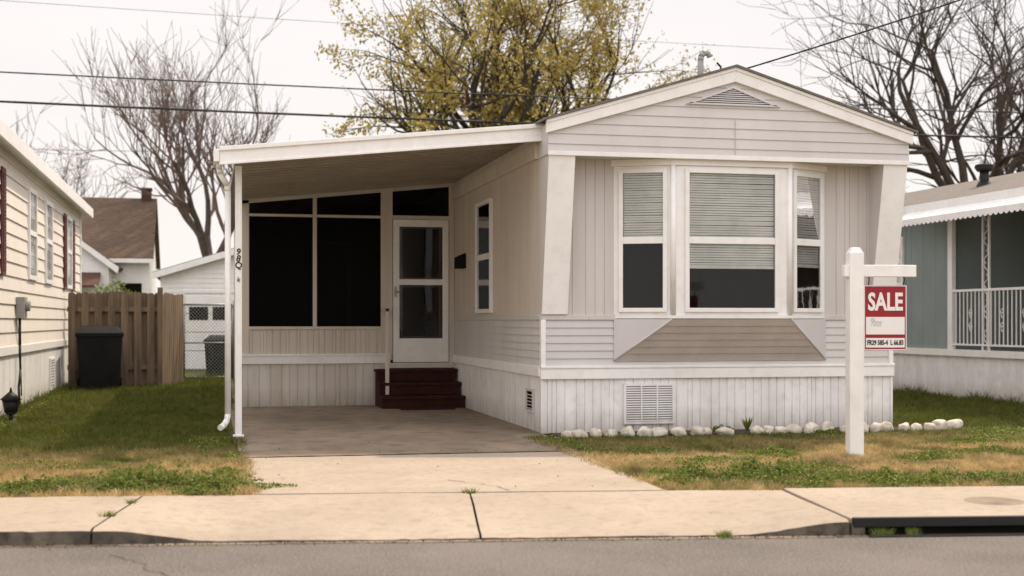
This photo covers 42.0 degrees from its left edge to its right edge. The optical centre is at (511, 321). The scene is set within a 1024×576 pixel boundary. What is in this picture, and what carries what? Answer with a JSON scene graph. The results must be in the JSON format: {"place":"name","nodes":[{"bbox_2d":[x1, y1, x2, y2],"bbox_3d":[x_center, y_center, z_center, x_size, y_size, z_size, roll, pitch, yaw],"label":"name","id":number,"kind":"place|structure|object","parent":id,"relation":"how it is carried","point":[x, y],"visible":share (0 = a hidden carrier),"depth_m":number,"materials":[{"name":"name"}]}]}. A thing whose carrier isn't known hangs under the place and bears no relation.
{"place":"outdoors","nodes":[
{"label":"outdoors","id":0,"kind":"place"},
{"bbox_2d":[0,496,141,544],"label":"pavement","id":1,"kind":"structure","parent":0,"point":[69,520],"depth_m":8.84,"materials":[{"name":"concrete"}]},
{"bbox_2d":[81,188,159,293],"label":"brown roof house","id":2,"kind":"structure","parent":0,"point":[120,239],"depth_m":45.70,"materials":[{"name":"white paint"}]},
{"bbox_2d":[120,283,141,293],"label":"window","id":3,"kind":"structure","parent":2,"relation":"in","point":[133,287],"depth_m":45.25,"materials":[{"name":"black glass"}]},
{"bbox_2d":[92,493,478,544],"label":"pavement","id":4,"kind":"structure","parent":0,"point":[287,518],"depth_m":9.02,"materials":[{"name":"concrete"}]},
{"bbox_2d":[224,387,572,457],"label":"driveway","id":5,"kind":"structure","parent":0,"point":[303,431],"depth_m":15.53,"materials":[{"name":"concrete"}]},
{"bbox_2d":[258,450,567,456],"bbox_3d":[-0.919,1.287,13.021,3.190,0.001,0.048,0,0,-12],"label":"driveway seam","id":6,"kind":"object","parent":5,"relation":"on","point":[402,453],"visible":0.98,"depth_m":13.01,"materials":[{"name":"grey concrete"}]},
{"bbox_2d":[374,308,464,408],"bbox_3d":[-1.416,0.546,20.288,1.255,1.492,0.950,0,0,-13],"label":"doorstep","id":7,"kind":"object","parent":5,"relation":"on","point":[398,395],"visible":0.99,"depth_m":20.12,"materials":[{"name":"red wood"}]},
{"bbox_2d":[245,451,662,494],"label":"driveway","id":8,"kind":"structure","parent":0,"point":[550,472],"depth_m":11.31,"materials":[{"name":"concrete"}]},
{"bbox_2d":[0,0,1014,60],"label":"overhead cable","id":9,"kind":"object","parent":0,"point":[493,32],"visible":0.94,"depth_m":35.08,"materials":[{"name":"rubber"}]},
{"bbox_2d":[0,71,1021,112],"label":"overhead cable","id":10,"kind":"object","parent":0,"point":[423,91],"visible":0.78,"depth_m":34.23,"materials":[{"name":"rubber"}]},
{"bbox_2d":[0,370,1023,498],"bbox_3d":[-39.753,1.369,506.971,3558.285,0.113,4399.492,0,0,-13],"label":"ground","id":11,"kind":"structure","parent":0,"point":[196,372],"depth_m":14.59,"materials":[{"name":"green plant"}]},
{"bbox_2d":[0,387,21,421],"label":"garden lantern","id":12,"kind":"object","parent":11,"relation":"on","point":[10,399],"visible":0.89,"depth_m":17.13,"materials":[{"name":"black metal"}]},
{"bbox_2d":[0,119,92,415],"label":"cream house","id":13,"kind":"structure","parent":11,"relation":"on","point":[44,206],"depth_m":21.40,"materials":[{"name":"beige plastic"}]},
{"bbox_2d":[27,187,37,280],"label":"window","id":14,"kind":"structure","parent":13,"relation":"in","point":[30,191],"depth_m":21.27,"materials":[{"name":"white glass"}]},
{"bbox_2d":[44,199,52,284],"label":"window","id":15,"kind":"structure","parent":13,"relation":"in","point":[47,203],"depth_m":23.39,"materials":[{"name":"white glass"}]},
{"bbox_2d":[67,215,72,288],"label":"window","id":16,"kind":"structure","parent":13,"relation":"in","point":[69,252],"depth_m":27.03,"materials":[{"name":"white glass"}]},
{"bbox_2d":[10,96,157,197],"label":"bare tree","id":17,"kind":"object","parent":11,"relation":"on","point":[80,178],"visible":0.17,"depth_m":57.75,"materials":[{"name":"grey plant"}]},
{"bbox_2d":[75,326,123,388],"bbox_3d":[-7.883,0.690,25.494,0.890,1.219,0.907,0,0,-17],"label":"wheelie bin","id":18,"kind":"object","parent":11,"relation":"on","point":[99,350],"visible":0.86,"depth_m":25.12,"materials":[{"name":"black plastic"}]},
{"bbox_2d":[92,279,135,293],"bbox_3d":[-11.495,0.018,38.423,2.110,2.602,1.769,0,0,-13],"label":"green shrub","id":19,"kind":"object","parent":11,"relation":"on","point":[116,283],"visible":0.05,"depth_m":38.33,"materials":[{"name":"green plant"}]},
{"bbox_2d":[67,287,183,385],"bbox_3d":[-7.467,0.310,26.758,2.605,1.980,1.097,0,0,-44],"label":"wooden fence","id":20,"kind":"object","parent":11,"relation":"on","point":[150,326],"visible":0.73,"depth_m":26.49,"materials":[{"name":"brown wood"}]},
{"bbox_2d":[28,0,298,256],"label":"bare tree","id":21,"kind":"object","parent":11,"relation":"on","point":[184,208],"visible":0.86,"depth_m":47.84,"materials":[{"name":"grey plant"}]},
{"bbox_2d":[152,248,233,369],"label":"white garage","id":22,"kind":"structure","parent":11,"relation":"on","point":[201,280],"depth_m":35.98,"materials":[{"name":"paint"}]},
{"bbox_2d":[182,290,233,368],"bbox_3d":[-7.239,0.280,36.261,3.360,2.240,0.039,0,0,-13],"label":"garage door","id":23,"kind":"structure","parent":22,"relation":"in","point":[187,299],"depth_m":35.98,"materials":[{"name":"white paint"}]},
{"bbox_2d":[184,300,233,382],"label":"chain link gate","id":24,"kind":"structure","parent":11,"relation":"on","point":[232,340],"depth_m":28.27,"materials":[{"name":"metal"}]},
{"bbox_2d":[203,335,232,378],"bbox_3d":[-6.569,0.800,29.907,0.650,0.999,0.686,0,0,-8],"label":"wheelie bin","id":25,"kind":"object","parent":11,"relation":"on","point":[208,355],"visible":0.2,"depth_m":29.61,"materials":[{"name":"black plastic"}]},
{"bbox_2d":[0,535,868,547],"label":"gutter","id":26,"kind":"object","parent":11,"relation":"on","point":[445,541],"visible":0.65,"depth_m":8.46,"materials":[{"name":"concrete"}]},
{"bbox_2d":[0,433,1007,549],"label":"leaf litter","id":27,"kind":"object","parent":11,"relation":"on","point":[818,536],"visible":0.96,"depth_m":8.49,"materials":[{"name":"brown plant"}]},
{"bbox_2d":[314,0,722,138],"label":"leafing tree","id":28,"kind":"object","parent":11,"relation":"on","point":[518,79],"visible":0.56,"depth_m":39.94,"materials":[{"name":"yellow plant"}]},
{"bbox_2d":[214,50,918,436],"bbox_3d":[-0.886,-0.997,22.742,8.260,4.595,15.680,0,0,-13],"label":"mobile home","id":29,"kind":"object","parent":11,"relation":"on","point":[668,256],"visible":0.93,"depth_m":15.97,"materials":[{"name":"grey"}]},
{"bbox_2d":[393,219,448,361],"bbox_3d":[-1.413,-0.477,20.757,0.870,2.215,0.096,0,0,-13],"label":"door","id":30,"kind":"structure","parent":29,"relation":"in","point":[420,247],"depth_m":20.78,"materials":[{"name":"white paint"}]},
{"bbox_2d":[475,198,492,312],"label":"window","id":31,"kind":"structure","parent":29,"relation":"in","point":[483,209],"depth_m":18.52,"materials":[{"name":"white glass"}]},
{"bbox_2d":[619,168,666,311],"bbox_3d":[1.530,-0.948,15.576,0.568,1.675,0.051,0,0,13],"label":"window","id":32,"kind":"structure","parent":29,"relation":"in","point":[625,237],"depth_m":15.58,"materials":[{"name":"white glass"}]},
{"bbox_2d":[685,168,778,311],"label":"window","id":33,"kind":"structure","parent":29,"relation":"in","point":[752,240],"depth_m":15.67,"materials":[{"name":"white glass"}]},
{"bbox_2d":[793,171,823,312],"bbox_3d":[3.564,-0.948,16.029,0.511,1.675,0.274,0,0,-13],"label":"window","id":34,"kind":"structure","parent":29,"relation":"in","point":[808,188],"depth_m":16.03,"materials":[{"name":"white glass"}]},
{"bbox_2d":[747,0,960,67],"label":"overhead cable","id":35,"kind":"object","parent":29,"relation":"attached to","point":[853,34],"visible":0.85,"depth_m":15.79,"materials":[{"name":"rubber"}]},
{"bbox_2d":[561,430,572,437],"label":"edging stone","id":36,"kind":"object","parent":11,"relation":"on","point":[566,433],"visible":0.64,"depth_m":14.88,"materials":[{"name":"white stone"}]},
{"bbox_2d":[571,429,587,437],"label":"edging stone","id":37,"kind":"object","parent":11,"relation":"on","point":[576,433],"visible":0.81,"depth_m":14.97,"materials":[{"name":"white stone"}]},
{"bbox_2d":[620,426,634,436],"bbox_3d":[1.309,1.248,15.098,0.168,0.132,0.143,-8,2,-13],"label":"edging stone","id":38,"kind":"object","parent":11,"relation":"on","point":[627,430],"visible":0.71,"depth_m":15.05,"materials":[{"name":"white stone"}]},
{"bbox_2d":[637,426,651,435],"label":"edging stone","id":39,"kind":"object","parent":11,"relation":"on","point":[644,430],"visible":0.8,"depth_m":15.07,"materials":[{"name":"white stone"}]},
{"bbox_2d":[651,427,667,436],"bbox_3d":[1.676,1.261,15.245,0.233,0.099,0.193,-4,1,-13],"label":"edging stone","id":40,"kind":"object","parent":11,"relation":"on","point":[660,431],"visible":0.89,"depth_m":15.17,"materials":[{"name":"white stone"}]},
{"bbox_2d":[670,426,686,435],"bbox_3d":[1.903,1.261,15.241,0.221,0.125,0.123,0,0,-45],"label":"edging stone","id":41,"kind":"object","parent":11,"relation":"on","point":[679,431],"visible":0.81,"depth_m":15.18,"materials":[{"name":"white stone"}]},
{"bbox_2d":[690,426,704,435],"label":"edging stone","id":42,"kind":"object","parent":11,"relation":"on","point":[697,430],"visible":0.82,"depth_m":15.23,"materials":[{"name":"white stone"}]},
{"bbox_2d":[705,427,711,435],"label":"edging stone","id":43,"kind":"object","parent":11,"relation":"on","point":[708,430],"visible":0.6,"depth_m":15.30,"materials":[{"name":"white stone"}]},
{"bbox_2d":[715,427,733,435],"bbox_3d":[2.448,1.262,15.342,0.234,0.098,0.185,6,-1,-13],"label":"edging stone","id":44,"kind":"object","parent":11,"relation":"on","point":[724,430],"visible":0.82,"depth_m":15.28,"materials":[{"name":"white stone"}]},
{"bbox_2d":[549,424,923,437],"bbox_3d":[2.960,1.306,15.947,5.140,0.028,0.820,0,0,-13],"label":"garden bed","id":45,"kind":"object","parent":11,"relation":"on","point":[739,431],"visible":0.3,"depth_m":15.53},
{"bbox_2d":[590,428,601,437],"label":"edging stone","id":46,"kind":"object","parent":45,"relation":"on","point":[594,432],"visible":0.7,"depth_m":15.02,"materials":[{"name":"white stone"}]},
{"bbox_2d":[602,429,618,436],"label":"edging stone","id":47,"kind":"object","parent":45,"relation":"on","point":[610,432],"visible":0.65,"depth_m":15.08,"materials":[{"name":"white stone"}]},
{"bbox_2d":[741,417,752,430],"bbox_3d":[2.786,1.203,15.710,0.178,0.194,0.192,0,0,-38],"label":"flowering plant","id":48,"kind":"object","parent":45,"relation":"on","point":[746,424],"visible":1,"depth_m":15.69,"materials":[{"name":"green plant"}]},
{"bbox_2d":[750,425,764,434],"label":"edging stone","id":49,"kind":"object","parent":11,"relation":"on","point":[757,428],"visible":0.61,"depth_m":15.40,"materials":[{"name":"white stone"}]},
{"bbox_2d":[763,425,773,433],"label":"edging stone","id":50,"kind":"object","parent":11,"relation":"on","point":[766,428],"visible":0.64,"depth_m":15.42,"materials":[{"name":"white stone"}]},
{"bbox_2d":[773,426,788,433],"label":"edging stone","id":51,"kind":"object","parent":11,"relation":"on","point":[778,429],"visible":0.69,"depth_m":15.47,"materials":[{"name":"white stone"}]},
{"bbox_2d":[786,424,802,433],"bbox_3d":[3.293,1.253,15.586,0.216,0.120,0.140,8,-2,-13],"label":"edging stone","id":52,"kind":"object","parent":11,"relation":"on","point":[796,428],"visible":0.82,"depth_m":15.53,"materials":[{"name":"white stone"}]},
{"bbox_2d":[802,422,818,433],"bbox_3d":[3.499,1.244,15.625,0.242,0.145,0.148,0,0,-47],"label":"edging stone","id":53,"kind":"object","parent":11,"relation":"on","point":[809,427],"visible":0.76,"depth_m":15.56,"materials":[{"name":"white stone"}]},
{"bbox_2d":[819,421,833,430],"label":"edging stone","id":54,"kind":"object","parent":11,"relation":"on","point":[827,425],"visible":0.59,"depth_m":15.67,"materials":[{"name":"white stone"}]},
{"bbox_2d":[839,424,845,432],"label":"edging stone","id":55,"kind":"object","parent":11,"relation":"on","point":[842,428],"visible":0.36,"depth_m":15.67,"materials":[{"name":"white stone"}]},
{"bbox_2d":[864,422,868,432],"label":"edging stone","id":56,"kind":"object","parent":11,"relation":"on","point":[866,427],"visible":0.24,"depth_m":15.70,"materials":[{"name":"white stone"}]},
{"bbox_2d":[869,422,881,432],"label":"edging stone","id":57,"kind":"object","parent":11,"relation":"on","point":[875,427],"visible":0.88,"depth_m":15.74,"materials":[{"name":"white stone"}]},
{"bbox_2d":[842,247,915,455],"bbox_3d":[3.574,0.315,12.983,0.715,2.070,0.140,0,0,-4],"label":"sale sign","id":58,"kind":"object","parent":11,"relation":"on","point":[876,317],"visible":0.99,"depth_m":12.94,"materials":[{"name":"white paint"}]},
{"bbox_2d":[738,0,1023,192],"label":"bare tree","id":59,"kind":"object","parent":11,"relation":"on","point":[935,160],"visible":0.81,"depth_m":41.66,"materials":[{"name":"brown plant"}]},
{"bbox_2d":[880,421,893,431],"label":"edging stone","id":60,"kind":"object","parent":11,"relation":"on","point":[886,425],"visible":0.68,"depth_m":15.83,"materials":[{"name":"white stone"}]},
{"bbox_2d":[898,422,909,430],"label":"edging stone","id":61,"kind":"object","parent":11,"relation":"on","point":[902,426],"visible":0.74,"depth_m":15.83,"materials":[{"name":"white stone"}]},
{"bbox_2d":[910,423,921,431],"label":"edging stone","id":62,"kind":"object","parent":11,"relation":"on","point":[915,426],"visible":0.7,"depth_m":15.89,"materials":[{"name":"white stone"}]},
{"bbox_2d":[923,423,935,430],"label":"edging stone","id":63,"kind":"object","parent":11,"relation":"on","point":[931,426],"visible":0.75,"depth_m":15.88,"materials":[{"name":"white stone"}]},
{"bbox_2d":[931,419,947,429],"bbox_3d":[5.141,1.247,16.065,0.209,0.138,0.153,0,0,-40],"label":"edging stone","id":64,"kind":"object","parent":11,"relation":"on","point":[940,424],"visible":0.66,"depth_m":16.00,"materials":[{"name":"white stone"}]},
{"bbox_2d":[947,419,962,429],"bbox_3d":[5.360,1.251,16.161,0.258,0.120,0.170,-8,2,-13],"label":"edging stone","id":65,"kind":"object","parent":11,"relation":"on","point":[955,423],"visible":0.7,"depth_m":16.10,"materials":[{"name":"white stone"}]},
{"bbox_2d":[921,10,1023,175],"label":"bare tree","id":66,"kind":"object","parent":11,"relation":"on","point":[994,129],"visible":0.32,"depth_m":45.70,"materials":[{"name":"brown plant"}]},
{"bbox_2d":[0,100,1023,138],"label":"overhead cable","id":67,"kind":"object","parent":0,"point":[227,111],"visible":0.56,"depth_m":33.68,"materials":[{"name":"rubber"}]},
{"bbox_2d":[0,533,1023,575],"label":"road","id":68,"kind":"structure","parent":0,"point":[948,556],"depth_m":7.88,"materials":[{"name":"grey asphalt"}]},
{"bbox_2d":[110,554,168,575],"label":"road crack","id":69,"kind":"object","parent":68,"relation":"on","point":[143,563],"visible":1,"depth_m":7.65,"materials":[{"name":"grey asphalt"}]},
{"bbox_2d":[0,0,1023,291],"label":"sky","id":70,"kind":"structure","parent":0,"point":[35,37],"materials":[{"name":"white"}]},
{"bbox_2d":[471,490,848,538],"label":"pavement","id":71,"kind":"structure","parent":0,"point":[605,514],"depth_m":9.20,"materials":[{"name":"concrete"}]},
{"bbox_2d":[91,488,922,543],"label":"weed tufts","id":72,"kind":"object","parent":71,"relation":"on","point":[915,531],"visible":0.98,"depth_m":8.72,"materials":[{"name":"green plant"}]},
{"bbox_2d":[783,486,1023,534],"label":"pavement","id":73,"kind":"structure","parent":0,"point":[848,504],"depth_m":9.60,"materials":[{"name":"concrete"}]},
{"bbox_2d":[852,515,1023,537],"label":"storm drain","id":74,"kind":"object","parent":73,"relation":"in","point":[967,526],"visible":0.94,"depth_m":8.76,"materials":[{"name":"black metal"}]},
{"bbox_2d":[964,497,1023,504],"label":"utility cover","id":75,"kind":"object","parent":73,"relation":"on","point":[995,500],"visible":1,"depth_m":9.54,"materials":[{"name":"concrete"}]},
{"bbox_2d":[893,164,1023,403],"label":"blue house","id":76,"kind":"structure","parent":0,"point":[962,247],"depth_m":22.87,"materials":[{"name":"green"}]},
{"bbox_2d":[896,236,904,284],"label":"window","id":77,"kind":"structure","parent":76,"relation":"in","point":[900,280],"depth_m":24.26,"materials":[{"name":"glass"}]}
]}

